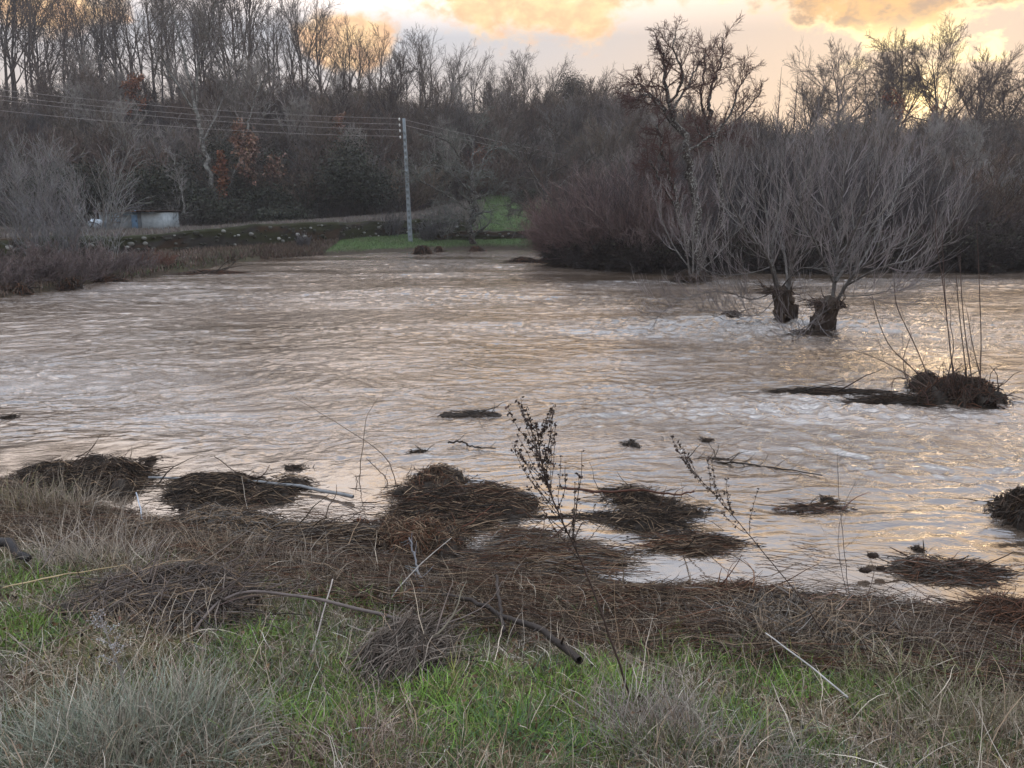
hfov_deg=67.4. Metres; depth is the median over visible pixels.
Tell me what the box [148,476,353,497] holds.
floating pole
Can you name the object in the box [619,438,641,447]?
drift clump
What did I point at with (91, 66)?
slope tree
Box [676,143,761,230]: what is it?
thicket willow
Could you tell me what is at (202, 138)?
pale barked tree
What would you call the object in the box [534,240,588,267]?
bramble
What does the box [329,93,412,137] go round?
bare shrub
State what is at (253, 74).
slope tree
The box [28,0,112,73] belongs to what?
bare tree
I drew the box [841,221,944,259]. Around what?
bramble
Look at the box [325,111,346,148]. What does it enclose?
young oak
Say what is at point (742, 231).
bramble
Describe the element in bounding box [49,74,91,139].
slope tree
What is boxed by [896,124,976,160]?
bare shrub
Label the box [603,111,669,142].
bare shrub
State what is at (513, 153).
bare shrub
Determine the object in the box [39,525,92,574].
thin twig
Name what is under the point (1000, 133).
bare shrub
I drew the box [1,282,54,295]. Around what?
drift clump
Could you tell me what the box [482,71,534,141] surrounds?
slope tree
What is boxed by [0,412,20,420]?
drift clump
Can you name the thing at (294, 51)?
bare tree
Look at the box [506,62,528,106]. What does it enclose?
bare tree
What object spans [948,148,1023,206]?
bare shrub
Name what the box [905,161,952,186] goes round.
bare shrub
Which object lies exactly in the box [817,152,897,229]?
thicket willow
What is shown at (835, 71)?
round crowned tree
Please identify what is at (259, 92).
slope tree
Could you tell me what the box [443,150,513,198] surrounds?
bare shrub
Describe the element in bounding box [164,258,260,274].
drift clump
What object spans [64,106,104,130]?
bare shrub
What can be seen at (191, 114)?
power line
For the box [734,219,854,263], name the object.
bramble
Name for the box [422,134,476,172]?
bare shrub
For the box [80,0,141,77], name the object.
bare tree
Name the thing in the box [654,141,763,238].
thicket willow
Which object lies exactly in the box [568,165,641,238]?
thicket willow
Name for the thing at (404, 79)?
bare tree
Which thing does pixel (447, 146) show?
slope tree
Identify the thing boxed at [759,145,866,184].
thicket willow
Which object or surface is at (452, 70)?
bare tree
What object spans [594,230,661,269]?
bramble
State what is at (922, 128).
bare shrub
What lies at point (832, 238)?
bramble
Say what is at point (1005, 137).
bare shrub
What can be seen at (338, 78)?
slope tree
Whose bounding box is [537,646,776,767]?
grass tussock
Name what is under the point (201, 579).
drift heap
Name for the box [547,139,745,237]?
purple bush
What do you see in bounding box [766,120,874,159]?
bare shrub
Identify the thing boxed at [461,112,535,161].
bare shrub
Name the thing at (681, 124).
bare shrub
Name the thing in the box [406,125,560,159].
power line
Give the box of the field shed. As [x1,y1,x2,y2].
[92,210,181,229]
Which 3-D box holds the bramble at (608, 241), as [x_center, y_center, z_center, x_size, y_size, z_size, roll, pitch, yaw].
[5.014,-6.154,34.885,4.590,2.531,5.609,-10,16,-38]
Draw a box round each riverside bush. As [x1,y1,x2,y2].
[0,239,58,266]
[0,244,58,288]
[0,245,82,285]
[0,258,23,290]
[10,251,111,284]
[21,241,117,280]
[24,229,103,265]
[67,243,142,276]
[91,246,163,268]
[124,247,177,266]
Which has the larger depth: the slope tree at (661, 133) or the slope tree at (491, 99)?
the slope tree at (491, 99)
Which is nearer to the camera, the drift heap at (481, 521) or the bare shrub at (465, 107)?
the drift heap at (481, 521)
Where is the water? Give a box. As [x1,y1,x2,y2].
[0,249,1023,607]
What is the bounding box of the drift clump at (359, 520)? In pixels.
[352,516,375,523]
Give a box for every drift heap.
[1,434,201,503]
[12,526,326,659]
[114,479,341,543]
[128,456,364,510]
[249,484,439,562]
[327,582,503,695]
[349,473,557,540]
[366,460,477,489]
[369,505,492,559]
[371,491,511,534]
[433,510,671,585]
[476,552,878,627]
[550,462,755,544]
[615,520,767,572]
[640,581,945,667]
[642,555,818,599]
[728,367,912,399]
[771,492,883,516]
[811,561,1014,629]
[827,371,957,407]
[860,545,1023,593]
[888,357,1023,409]
[915,578,1023,636]
[964,484,1023,530]
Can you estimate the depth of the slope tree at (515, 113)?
86.04 m
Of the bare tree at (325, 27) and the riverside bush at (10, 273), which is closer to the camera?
the riverside bush at (10, 273)
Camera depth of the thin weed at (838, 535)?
5.05 m
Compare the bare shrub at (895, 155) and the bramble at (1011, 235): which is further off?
the bare shrub at (895, 155)
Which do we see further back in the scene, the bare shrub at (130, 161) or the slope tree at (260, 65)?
the slope tree at (260, 65)
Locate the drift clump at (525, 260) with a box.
[505,257,548,262]
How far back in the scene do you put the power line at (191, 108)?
47.61 m
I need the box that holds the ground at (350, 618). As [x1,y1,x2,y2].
[0,112,1023,767]
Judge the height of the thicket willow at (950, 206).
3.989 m
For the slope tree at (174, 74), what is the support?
on the ground at (350, 618)
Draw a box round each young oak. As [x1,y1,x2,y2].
[211,149,229,222]
[227,118,287,200]
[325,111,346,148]
[468,141,501,166]
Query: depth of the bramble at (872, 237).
32.99 m
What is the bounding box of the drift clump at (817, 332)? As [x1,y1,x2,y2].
[779,309,838,340]
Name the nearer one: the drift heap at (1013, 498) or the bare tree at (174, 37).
the drift heap at (1013, 498)
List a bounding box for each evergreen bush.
[0,138,137,226]
[108,148,263,224]
[167,120,303,205]
[215,170,341,222]
[247,201,320,222]
[285,117,404,215]
[385,146,457,204]
[971,98,1023,128]
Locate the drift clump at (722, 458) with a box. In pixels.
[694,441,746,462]
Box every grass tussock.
[0,463,106,517]
[0,467,155,518]
[0,628,311,767]
[0,659,188,767]
[1,493,218,589]
[65,645,327,767]
[133,516,301,559]
[196,531,365,602]
[257,672,462,767]
[395,671,600,767]
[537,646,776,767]
[556,655,865,767]
[718,587,883,681]
[801,624,1023,746]
[805,584,1020,678]
[853,663,1023,767]
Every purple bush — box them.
[504,180,624,255]
[518,167,657,258]
[518,216,551,259]
[524,144,701,250]
[536,175,687,260]
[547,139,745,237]
[567,167,729,254]
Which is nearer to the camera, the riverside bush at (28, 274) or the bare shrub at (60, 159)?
the riverside bush at (28, 274)
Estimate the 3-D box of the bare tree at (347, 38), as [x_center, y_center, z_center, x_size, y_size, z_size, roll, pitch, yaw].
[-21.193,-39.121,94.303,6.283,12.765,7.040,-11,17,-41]
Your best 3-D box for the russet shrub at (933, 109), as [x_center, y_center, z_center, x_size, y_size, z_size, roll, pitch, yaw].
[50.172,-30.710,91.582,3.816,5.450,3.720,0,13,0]
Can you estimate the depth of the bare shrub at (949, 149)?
72.28 m
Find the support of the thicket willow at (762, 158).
on the ground at (350, 618)
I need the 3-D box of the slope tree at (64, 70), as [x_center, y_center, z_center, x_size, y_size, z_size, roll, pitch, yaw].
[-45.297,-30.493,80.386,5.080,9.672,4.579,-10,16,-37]
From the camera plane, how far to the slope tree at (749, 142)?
66.14 m
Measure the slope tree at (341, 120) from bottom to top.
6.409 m
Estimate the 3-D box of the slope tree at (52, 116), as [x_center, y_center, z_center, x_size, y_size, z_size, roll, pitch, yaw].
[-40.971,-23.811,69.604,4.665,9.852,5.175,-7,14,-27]
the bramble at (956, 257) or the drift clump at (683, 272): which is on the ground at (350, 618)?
the bramble at (956, 257)
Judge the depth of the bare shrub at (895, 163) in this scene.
57.09 m
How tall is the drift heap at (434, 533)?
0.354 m
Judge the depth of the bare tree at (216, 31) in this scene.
106.58 m
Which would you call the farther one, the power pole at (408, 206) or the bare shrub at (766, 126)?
the bare shrub at (766, 126)
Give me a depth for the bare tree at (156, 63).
86.82 m
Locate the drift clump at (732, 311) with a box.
[712,308,754,317]
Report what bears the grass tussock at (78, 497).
on the ground at (350, 618)
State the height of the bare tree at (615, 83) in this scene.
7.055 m
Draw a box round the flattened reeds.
[0,447,1023,705]
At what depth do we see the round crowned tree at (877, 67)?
94.04 m
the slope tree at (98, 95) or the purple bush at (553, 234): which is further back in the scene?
the slope tree at (98, 95)
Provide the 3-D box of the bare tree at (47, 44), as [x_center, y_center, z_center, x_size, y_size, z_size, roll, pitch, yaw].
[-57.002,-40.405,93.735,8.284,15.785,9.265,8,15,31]
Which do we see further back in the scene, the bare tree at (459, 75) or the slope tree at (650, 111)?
the bare tree at (459, 75)
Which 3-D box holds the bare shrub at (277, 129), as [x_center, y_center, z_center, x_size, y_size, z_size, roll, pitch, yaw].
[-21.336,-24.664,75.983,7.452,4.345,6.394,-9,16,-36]
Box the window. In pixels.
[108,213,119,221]
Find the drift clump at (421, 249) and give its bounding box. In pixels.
[408,245,434,254]
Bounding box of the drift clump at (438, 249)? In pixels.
[433,246,445,251]
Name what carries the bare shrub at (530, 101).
on the ground at (350, 618)
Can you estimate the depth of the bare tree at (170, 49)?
89.42 m
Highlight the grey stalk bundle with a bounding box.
[401,536,433,600]
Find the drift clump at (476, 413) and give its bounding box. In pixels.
[435,401,507,420]
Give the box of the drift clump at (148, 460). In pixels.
[143,456,161,462]
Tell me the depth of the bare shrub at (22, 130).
70.07 m
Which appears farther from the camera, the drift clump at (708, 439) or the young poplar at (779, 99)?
the young poplar at (779, 99)
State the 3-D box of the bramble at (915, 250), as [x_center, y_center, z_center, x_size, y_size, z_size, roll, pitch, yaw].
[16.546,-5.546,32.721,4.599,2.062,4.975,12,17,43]
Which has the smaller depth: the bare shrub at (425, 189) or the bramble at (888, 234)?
the bramble at (888, 234)
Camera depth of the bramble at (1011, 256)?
31.87 m
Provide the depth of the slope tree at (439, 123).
76.98 m
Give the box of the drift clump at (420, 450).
[403,444,434,453]
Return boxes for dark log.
[0,537,31,561]
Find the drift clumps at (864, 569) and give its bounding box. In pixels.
[854,565,910,573]
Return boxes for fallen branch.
[193,584,400,631]
[441,593,582,663]
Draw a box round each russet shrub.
[880,86,929,125]
[916,103,952,128]
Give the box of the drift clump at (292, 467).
[279,463,314,471]
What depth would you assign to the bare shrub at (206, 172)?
62.62 m
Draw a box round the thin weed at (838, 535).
[828,479,864,592]
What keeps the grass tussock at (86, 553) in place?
on the ground at (350, 618)
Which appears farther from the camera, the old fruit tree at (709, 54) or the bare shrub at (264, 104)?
the bare shrub at (264, 104)
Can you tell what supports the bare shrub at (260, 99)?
on the ground at (350, 618)
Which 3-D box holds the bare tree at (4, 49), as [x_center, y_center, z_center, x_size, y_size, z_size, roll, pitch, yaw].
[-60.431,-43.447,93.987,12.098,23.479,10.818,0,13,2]
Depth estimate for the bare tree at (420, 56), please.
89.15 m
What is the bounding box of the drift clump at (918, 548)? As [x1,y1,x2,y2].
[908,541,927,552]
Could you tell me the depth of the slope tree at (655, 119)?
74.47 m
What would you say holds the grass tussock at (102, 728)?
on the ground at (350, 618)
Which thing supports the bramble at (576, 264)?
on the ground at (350, 618)
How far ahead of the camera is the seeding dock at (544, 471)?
2.93 m
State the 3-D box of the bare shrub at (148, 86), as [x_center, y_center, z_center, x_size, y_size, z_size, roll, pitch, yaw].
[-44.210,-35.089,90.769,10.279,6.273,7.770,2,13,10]
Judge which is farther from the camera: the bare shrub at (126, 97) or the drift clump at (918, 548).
the bare shrub at (126, 97)
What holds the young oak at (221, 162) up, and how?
on the ground at (350, 618)
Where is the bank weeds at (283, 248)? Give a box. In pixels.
[0,237,338,297]
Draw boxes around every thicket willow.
[543,176,622,243]
[568,154,684,235]
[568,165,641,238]
[598,152,662,191]
[605,139,732,201]
[610,139,710,227]
[628,161,723,224]
[631,135,738,225]
[634,138,729,224]
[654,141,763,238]
[657,143,742,190]
[660,133,771,236]
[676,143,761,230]
[700,119,812,232]
[707,153,782,229]
[709,120,842,233]
[713,155,828,232]
[721,134,834,234]
[726,130,823,207]
[747,142,850,241]
[748,116,884,238]
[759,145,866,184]
[763,138,882,235]
[764,147,837,237]
[776,125,882,234]
[778,142,905,229]
[808,127,913,221]
[816,138,936,206]
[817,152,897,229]
[821,147,901,230]
[830,155,943,231]
[831,129,936,234]
[834,129,944,232]
[838,122,953,236]
[869,144,973,227]
[869,153,950,213]
[872,161,958,234]
[895,159,975,220]
[902,162,993,222]
[903,157,995,233]
[916,178,983,228]
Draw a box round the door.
[131,210,137,227]
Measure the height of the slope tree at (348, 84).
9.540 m
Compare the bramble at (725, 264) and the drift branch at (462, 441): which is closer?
the drift branch at (462, 441)
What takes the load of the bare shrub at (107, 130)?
on the ground at (350, 618)
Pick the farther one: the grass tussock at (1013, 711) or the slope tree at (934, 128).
the slope tree at (934, 128)
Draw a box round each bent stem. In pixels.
[287,393,395,481]
[359,397,378,481]
[366,458,387,481]
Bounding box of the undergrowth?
[0,84,1023,226]
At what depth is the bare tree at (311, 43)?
97.16 m
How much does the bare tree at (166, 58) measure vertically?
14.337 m
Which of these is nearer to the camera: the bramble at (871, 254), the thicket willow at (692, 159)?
the bramble at (871, 254)
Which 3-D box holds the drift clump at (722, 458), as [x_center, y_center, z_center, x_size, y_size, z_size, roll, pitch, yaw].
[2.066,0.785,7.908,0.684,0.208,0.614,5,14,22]
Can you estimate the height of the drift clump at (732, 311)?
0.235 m
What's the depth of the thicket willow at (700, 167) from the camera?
41.14 m
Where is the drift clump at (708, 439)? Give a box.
[697,436,714,441]
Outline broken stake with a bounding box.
[495,575,505,632]
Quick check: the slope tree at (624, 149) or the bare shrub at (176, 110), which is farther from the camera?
the bare shrub at (176, 110)
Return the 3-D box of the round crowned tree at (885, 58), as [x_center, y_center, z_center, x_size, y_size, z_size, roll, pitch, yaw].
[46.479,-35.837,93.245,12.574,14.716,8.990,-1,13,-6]
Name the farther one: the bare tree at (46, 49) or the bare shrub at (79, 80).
the bare tree at (46, 49)
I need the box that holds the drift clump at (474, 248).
[463,245,486,251]
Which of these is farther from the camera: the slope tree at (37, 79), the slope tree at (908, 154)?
the slope tree at (37, 79)
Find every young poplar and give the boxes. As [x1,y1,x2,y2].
[775,67,782,126]
[791,76,801,140]
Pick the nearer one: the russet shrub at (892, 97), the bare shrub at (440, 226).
the bare shrub at (440, 226)
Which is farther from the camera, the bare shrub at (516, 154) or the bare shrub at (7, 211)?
the bare shrub at (516, 154)
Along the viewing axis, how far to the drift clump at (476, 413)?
9.65 m
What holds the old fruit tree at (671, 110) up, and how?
on the ground at (350, 618)
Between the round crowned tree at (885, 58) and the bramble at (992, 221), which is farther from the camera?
the round crowned tree at (885, 58)
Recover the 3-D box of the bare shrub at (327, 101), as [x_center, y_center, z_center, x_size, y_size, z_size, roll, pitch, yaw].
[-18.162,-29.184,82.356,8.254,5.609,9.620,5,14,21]
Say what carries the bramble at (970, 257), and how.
on the ground at (350, 618)
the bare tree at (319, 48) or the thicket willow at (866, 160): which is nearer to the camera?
the thicket willow at (866, 160)
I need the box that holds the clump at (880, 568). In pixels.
[874,565,911,570]
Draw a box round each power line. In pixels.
[0,89,398,118]
[0,110,362,135]
[2,100,390,129]
[4,96,377,123]
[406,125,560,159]
[407,120,573,156]
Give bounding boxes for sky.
[0,0,1023,136]
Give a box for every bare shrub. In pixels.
[0,121,20,203]
[0,125,90,231]
[0,125,117,182]
[0,130,48,176]
[0,137,71,190]
[0,144,47,179]
[0,146,88,232]
[0,166,35,205]
[0,187,97,255]
[2,79,29,113]
[2,116,75,159]
[5,102,47,132]
[7,103,40,129]
[8,85,67,116]
[20,124,125,173]
[24,144,80,176]
[30,79,106,118]
[44,104,154,162]
[47,134,212,204]
[53,65,112,101]
[59,65,119,89]
[61,185,134,258]
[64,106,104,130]
[80,71,157,116]
[85,76,151,111]
[96,58,166,113]
[112,112,192,168]
[117,131,162,159]
[124,145,191,177]
[131,180,193,222]
[145,88,193,116]
[150,93,210,131]
[157,121,217,157]
[161,145,217,178]
[165,68,239,109]
[173,84,227,116]
[175,116,273,180]
[178,66,233,91]
[184,74,269,98]
[191,160,264,192]
[193,154,298,212]
[200,77,291,129]
[205,91,283,133]
[211,77,290,124]
[226,109,314,164]
[238,80,290,111]
[256,141,322,187]
[260,83,324,137]
[263,113,316,151]
[268,65,327,97]
[269,161,336,216]
[279,148,390,215]
[283,79,321,98]
[284,80,333,115]
[284,145,383,209]
[286,81,338,110]
[294,233,312,246]
[299,84,386,120]
[302,118,387,143]
[315,124,392,165]
[326,68,409,109]
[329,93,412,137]
[340,127,413,175]
[344,107,418,150]
[346,77,407,105]
[350,111,439,164]
[362,153,455,211]
[365,153,429,202]
[371,211,404,236]
[387,125,429,152]
[400,88,476,135]
[411,93,478,141]
[412,220,438,240]
[413,148,480,199]
[416,99,474,132]
[418,198,466,236]
[422,121,494,168]
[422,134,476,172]
[427,110,499,168]
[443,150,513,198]
[454,109,495,140]
[459,143,548,195]
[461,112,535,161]
[461,124,545,174]
[488,137,527,172]
[508,94,561,122]
[511,91,550,117]
[533,90,601,140]
[538,78,608,116]
[560,139,682,193]
[561,154,632,201]
[566,74,631,117]
[591,81,666,125]
[600,81,652,121]
[600,120,708,185]
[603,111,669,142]
[628,136,727,181]
[649,110,719,147]
[653,137,732,165]
[659,116,764,155]
[665,103,708,127]
[668,103,719,130]
[676,102,705,122]
[695,116,760,144]
[701,104,773,152]
[703,140,805,195]
[704,145,834,180]
[712,137,759,158]
[729,118,788,136]
[736,130,880,170]
[741,110,820,157]
[755,133,815,161]
[761,114,843,149]
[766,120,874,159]
[766,139,857,165]
[772,131,867,175]
[802,120,912,166]
[810,105,903,144]
[811,114,857,136]
[831,92,900,137]
[841,121,932,154]
[848,136,917,167]
[853,145,938,188]
[873,134,945,163]
[883,143,942,168]
[894,124,931,148]
[895,98,993,141]
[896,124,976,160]
[904,133,1023,228]
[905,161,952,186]
[915,138,968,165]
[932,120,1000,152]
[941,118,977,147]
[943,145,1020,181]
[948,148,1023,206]
[953,122,1023,179]
[958,138,1023,181]
[964,104,1023,156]
[964,106,1023,135]
[964,140,1023,165]
[968,122,1014,146]
[991,115,1023,153]
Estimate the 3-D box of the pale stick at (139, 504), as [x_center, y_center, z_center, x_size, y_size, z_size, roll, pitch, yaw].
[-2.941,1.046,6.098,0.027,0.154,1.337,-7,14,-28]
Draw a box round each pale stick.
[3,564,124,587]
[136,492,141,514]
[308,579,332,663]
[381,537,451,612]
[765,633,848,698]
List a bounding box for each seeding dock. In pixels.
[505,396,633,705]
[671,435,837,661]
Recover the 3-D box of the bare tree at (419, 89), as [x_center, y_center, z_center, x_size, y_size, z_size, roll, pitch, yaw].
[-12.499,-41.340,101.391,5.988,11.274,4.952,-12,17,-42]
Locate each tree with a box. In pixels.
[0,0,53,103]
[0,0,61,107]
[0,0,69,120]
[0,0,85,89]
[0,3,16,70]
[0,81,34,135]
[0,85,32,124]
[0,89,25,151]
[1,0,87,84]
[5,1,79,83]
[14,0,52,96]
[15,0,59,100]
[21,0,103,95]
[21,60,58,125]
[24,61,88,146]
[27,126,155,230]
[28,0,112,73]
[35,80,77,135]
[42,0,125,74]
[44,0,95,82]
[48,44,105,135]
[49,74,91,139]
[53,0,133,80]
[66,46,102,113]
[67,0,131,83]
[67,1,92,66]
[69,80,120,134]
[74,60,119,134]
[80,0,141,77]
[80,5,123,68]
[82,0,155,105]
[84,0,136,73]
[84,0,148,113]
[90,93,146,165]
[96,61,150,128]
[105,0,206,117]
[112,0,270,204]
[118,72,152,136]
[120,64,147,118]
[133,0,173,102]
[134,0,199,99]
[134,0,201,102]
[145,0,190,100]
[150,52,192,99]
[168,0,234,85]
[170,0,216,85]
[173,0,230,84]
[174,0,228,81]
[185,0,228,84]
[185,77,237,149]
[186,0,231,73]
[187,1,244,86]
[193,0,275,77]
[198,57,249,125]
[199,95,232,144]
[208,0,275,82]
[208,41,281,186]
[215,54,277,134]
[222,0,283,70]
[224,78,261,137]
[230,2,284,87]
[238,2,289,95]
[243,51,287,96]
[243,60,270,114]
[246,0,304,97]
[247,70,267,131]
[266,0,303,86]
[271,0,316,84]
[274,89,310,160]
[275,2,323,96]
[287,0,348,96]
[287,94,332,150]
[291,12,339,91]
[293,3,349,82]
[299,106,337,168]
[301,65,365,129]
[304,90,342,168]
[312,11,371,92]
[314,69,354,107]
[316,31,356,89]
[324,104,354,153]
[328,25,364,86]
[336,123,376,164]
[339,28,376,86]
[344,89,364,131]
[351,38,389,92]
[354,32,379,91]
[363,79,382,117]
[364,22,391,94]
[364,47,417,127]
[374,45,406,86]
[375,47,413,89]
[389,41,425,101]
[389,124,437,190]
[393,25,433,102]
[394,54,424,100]
[395,22,436,114]
[395,67,452,158]
[397,104,526,243]
[410,115,464,163]
[416,29,452,105]
[422,75,463,136]
[423,66,436,95]
[423,112,453,157]
[426,129,465,174]
[440,52,471,95]
[441,38,479,86]
[441,78,475,112]
[445,58,474,108]
[463,65,499,117]
[464,71,479,114]
[467,50,502,105]
[471,80,511,118]
[471,85,524,188]
[474,84,522,136]
[479,66,506,107]
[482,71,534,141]
[485,85,520,127]
[491,69,512,91]
[494,76,529,136]
[498,44,536,93]
[502,47,536,102]
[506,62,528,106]
[509,63,542,112]
[530,83,554,125]
[531,74,544,98]
[543,73,556,103]
[546,52,581,118]
[550,65,593,105]
[551,78,562,101]
[565,76,586,108]
[566,74,583,100]
[572,76,606,130]
[589,62,616,95]
[597,78,608,113]
[605,72,629,100]
[606,16,755,270]
[611,138,630,178]
[639,92,664,127]
[643,114,674,141]
[645,102,680,138]
[647,80,672,102]
[647,122,671,161]
[672,11,769,242]
[676,95,697,116]
[677,96,707,124]
[691,132,727,165]
[692,121,726,155]
[736,128,766,163]
[753,109,766,134]
[782,34,925,122]
[784,76,845,134]
[789,130,810,157]
[833,109,851,133]
[843,11,1020,127]
[845,54,926,126]
[848,26,959,131]
[852,126,884,165]
[878,107,907,143]
[884,118,900,145]
[895,143,927,164]
[918,119,953,144]
[922,44,1023,123]
[922,110,949,146]
[925,144,951,175]
[927,119,964,158]
[935,137,969,177]
[948,113,974,142]
[955,129,996,181]
[956,119,990,152]
[961,56,1023,127]
[964,100,997,133]
[1005,64,1023,120]
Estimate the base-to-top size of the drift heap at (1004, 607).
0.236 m
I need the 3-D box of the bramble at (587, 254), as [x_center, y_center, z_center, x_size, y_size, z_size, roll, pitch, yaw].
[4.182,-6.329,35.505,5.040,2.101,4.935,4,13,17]
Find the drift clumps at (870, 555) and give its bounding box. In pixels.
[862,550,908,569]
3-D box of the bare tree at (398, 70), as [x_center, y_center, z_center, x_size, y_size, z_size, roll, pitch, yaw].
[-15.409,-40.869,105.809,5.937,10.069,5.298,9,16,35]
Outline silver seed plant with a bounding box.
[86,609,126,692]
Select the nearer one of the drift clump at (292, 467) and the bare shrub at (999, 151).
the drift clump at (292, 467)
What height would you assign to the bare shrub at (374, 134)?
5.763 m
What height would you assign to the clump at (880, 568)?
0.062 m
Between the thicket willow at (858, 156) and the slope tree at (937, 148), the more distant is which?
the slope tree at (937, 148)
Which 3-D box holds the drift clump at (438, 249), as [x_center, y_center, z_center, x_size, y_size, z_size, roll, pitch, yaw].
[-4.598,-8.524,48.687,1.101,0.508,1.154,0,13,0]
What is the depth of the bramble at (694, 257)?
31.72 m
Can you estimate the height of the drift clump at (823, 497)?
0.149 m
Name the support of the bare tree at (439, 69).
on the ground at (350, 618)
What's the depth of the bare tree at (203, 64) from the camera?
103.23 m
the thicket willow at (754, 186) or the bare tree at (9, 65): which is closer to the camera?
the thicket willow at (754, 186)
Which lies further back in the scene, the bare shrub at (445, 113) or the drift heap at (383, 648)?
the bare shrub at (445, 113)
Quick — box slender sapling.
[160,145,187,212]
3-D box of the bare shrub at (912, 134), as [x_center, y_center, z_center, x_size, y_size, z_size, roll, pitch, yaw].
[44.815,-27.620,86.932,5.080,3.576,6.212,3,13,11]
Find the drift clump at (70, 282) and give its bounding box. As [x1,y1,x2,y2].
[56,277,89,290]
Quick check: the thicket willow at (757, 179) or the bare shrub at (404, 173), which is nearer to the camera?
the thicket willow at (757, 179)
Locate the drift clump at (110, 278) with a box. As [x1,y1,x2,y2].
[93,274,144,282]
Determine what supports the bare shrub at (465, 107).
on the ground at (350, 618)
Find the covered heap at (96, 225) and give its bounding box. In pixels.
[88,218,101,228]
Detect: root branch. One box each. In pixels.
[983,503,1008,513]
[991,508,1017,519]
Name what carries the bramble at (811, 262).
on the ground at (350, 618)
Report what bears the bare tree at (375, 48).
on the ground at (350, 618)
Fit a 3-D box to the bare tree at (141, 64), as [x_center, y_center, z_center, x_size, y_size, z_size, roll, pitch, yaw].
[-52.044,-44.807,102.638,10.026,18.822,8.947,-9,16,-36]
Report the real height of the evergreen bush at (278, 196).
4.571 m
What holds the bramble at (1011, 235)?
on the ground at (350, 618)
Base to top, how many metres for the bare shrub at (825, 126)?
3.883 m
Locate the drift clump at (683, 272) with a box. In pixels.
[658,269,711,282]
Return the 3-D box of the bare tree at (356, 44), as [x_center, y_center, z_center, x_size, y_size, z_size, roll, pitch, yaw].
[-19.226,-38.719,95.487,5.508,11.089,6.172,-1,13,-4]
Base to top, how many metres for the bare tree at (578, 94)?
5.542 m
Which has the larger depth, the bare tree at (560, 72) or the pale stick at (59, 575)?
the bare tree at (560, 72)
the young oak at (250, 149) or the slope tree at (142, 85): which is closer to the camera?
the young oak at (250, 149)
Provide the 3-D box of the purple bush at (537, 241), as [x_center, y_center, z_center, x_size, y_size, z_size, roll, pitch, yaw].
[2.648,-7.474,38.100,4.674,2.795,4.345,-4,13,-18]
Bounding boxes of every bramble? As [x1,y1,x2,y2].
[534,222,575,260]
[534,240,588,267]
[554,240,610,268]
[560,233,640,263]
[562,230,651,272]
[565,227,620,266]
[575,229,665,267]
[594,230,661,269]
[608,236,715,272]
[609,239,681,272]
[616,227,709,253]
[651,226,734,253]
[652,235,718,273]
[671,237,739,271]
[681,232,769,274]
[700,223,772,270]
[703,221,778,257]
[717,237,782,271]
[719,222,813,257]
[727,237,800,265]
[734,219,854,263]
[739,224,815,266]
[747,237,816,272]
[748,236,853,275]
[777,224,852,264]
[785,232,877,272]
[798,226,879,264]
[806,231,901,270]
[807,218,899,266]
[814,236,888,273]
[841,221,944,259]
[846,225,893,243]
[852,237,907,268]
[854,229,956,271]
[869,221,963,271]
[882,221,1002,270]
[883,213,1023,264]
[886,237,965,272]
[898,221,983,266]
[902,203,1018,272]
[910,223,1019,274]
[941,220,1023,271]
[948,219,1023,271]
[1000,223,1023,265]
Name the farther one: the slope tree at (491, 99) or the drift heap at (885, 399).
the slope tree at (491, 99)
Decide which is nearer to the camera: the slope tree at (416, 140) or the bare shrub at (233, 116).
the slope tree at (416, 140)
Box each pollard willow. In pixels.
[629,95,877,329]
[646,148,753,282]
[763,79,986,339]
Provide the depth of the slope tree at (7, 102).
81.84 m
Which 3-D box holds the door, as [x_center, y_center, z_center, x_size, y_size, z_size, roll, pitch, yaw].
[-23.823,-10.268,48.468,0.360,1.350,0.100,0,13,0]
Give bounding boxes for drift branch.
[214,455,250,478]
[447,434,495,448]
[527,513,591,517]
[563,486,696,501]
[677,445,829,476]
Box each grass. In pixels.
[0,192,485,237]
[0,468,1023,767]
[44,191,546,287]
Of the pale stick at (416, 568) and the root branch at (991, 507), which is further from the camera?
the root branch at (991, 507)
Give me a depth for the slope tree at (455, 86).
88.30 m
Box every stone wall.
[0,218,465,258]
[414,229,528,240]
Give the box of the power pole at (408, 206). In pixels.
[398,118,412,241]
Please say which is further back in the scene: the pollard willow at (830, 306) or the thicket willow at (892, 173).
the thicket willow at (892, 173)
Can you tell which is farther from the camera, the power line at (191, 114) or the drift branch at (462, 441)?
the power line at (191, 114)
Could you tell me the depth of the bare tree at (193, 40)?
107.29 m
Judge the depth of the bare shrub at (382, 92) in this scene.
86.78 m
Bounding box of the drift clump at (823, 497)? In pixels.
[819,493,840,503]
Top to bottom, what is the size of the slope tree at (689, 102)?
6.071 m
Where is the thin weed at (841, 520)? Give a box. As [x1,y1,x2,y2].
[809,437,874,593]
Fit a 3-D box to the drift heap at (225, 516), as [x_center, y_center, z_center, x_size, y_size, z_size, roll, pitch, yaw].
[-2.333,1.080,5.679,2.122,0.368,1.754,0,13,0]
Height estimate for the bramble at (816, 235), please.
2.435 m
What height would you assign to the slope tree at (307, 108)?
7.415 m
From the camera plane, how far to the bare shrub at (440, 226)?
54.71 m
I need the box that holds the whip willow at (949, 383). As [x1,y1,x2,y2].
[820,191,1022,407]

